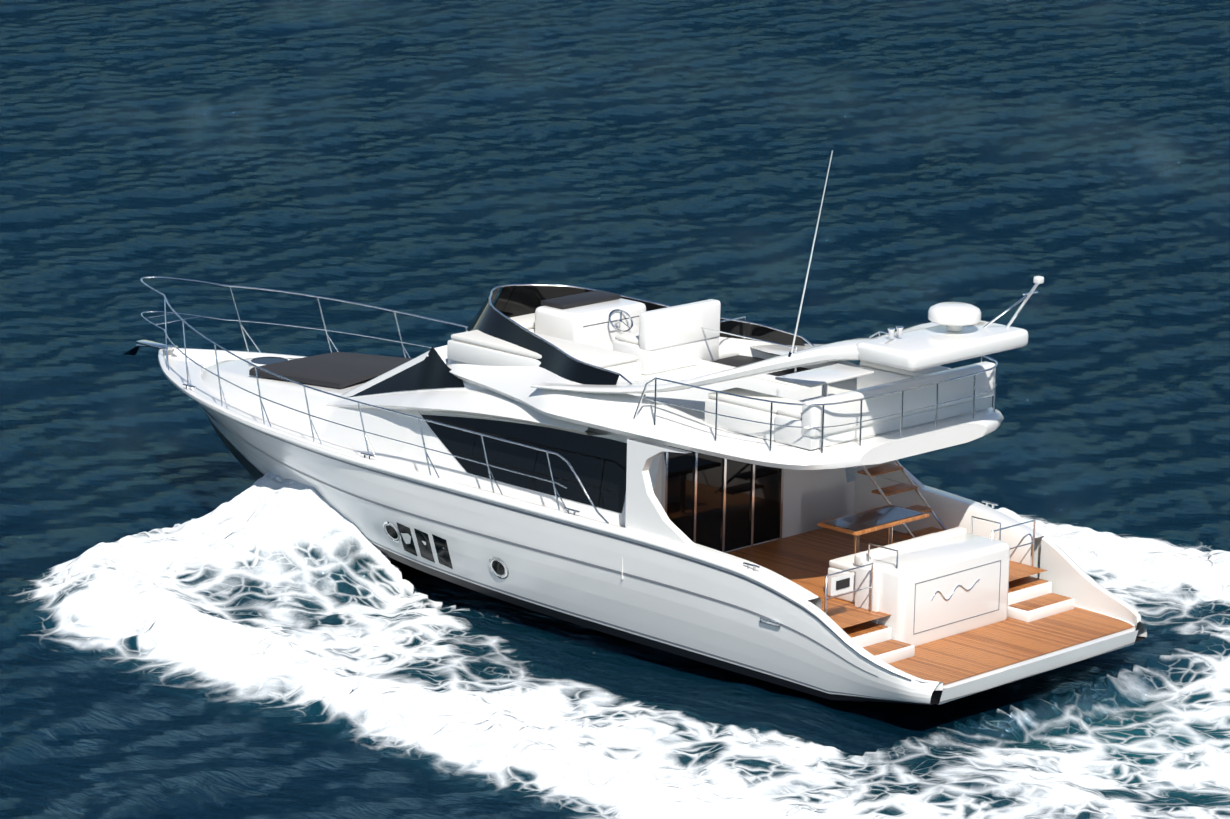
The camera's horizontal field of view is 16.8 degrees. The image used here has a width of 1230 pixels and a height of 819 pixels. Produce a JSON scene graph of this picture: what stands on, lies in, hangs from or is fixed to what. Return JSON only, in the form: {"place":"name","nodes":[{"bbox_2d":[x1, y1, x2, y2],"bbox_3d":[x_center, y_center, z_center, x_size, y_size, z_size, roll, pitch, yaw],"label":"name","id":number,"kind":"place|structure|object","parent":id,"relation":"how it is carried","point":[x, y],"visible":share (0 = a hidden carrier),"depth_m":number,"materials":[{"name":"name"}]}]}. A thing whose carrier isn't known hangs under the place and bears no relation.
{"place":"outdoors","nodes":[
{"label":"outdoors","id":0,"kind":"place"},
{"bbox_2d":[0,0,1229,818],"bbox_3d":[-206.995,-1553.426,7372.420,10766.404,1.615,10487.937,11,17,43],"label":"sea","id":1,"kind":"structure","parent":0,"point":[198,618],"depth_m":74.08,"materials":[{"name":"liquid"}]},
{"bbox_2d":[124,151,1146,704],"bbox_3d":[-1.013,-0.900,55.393,17.320,7.082,4.786,13,18,43],"label":"yacht","id":2,"kind":"object","parent":1,"relation":"on","point":[702,481],"visible":1,"depth_m":52.39,"materials":[{"name":"white plastic"}]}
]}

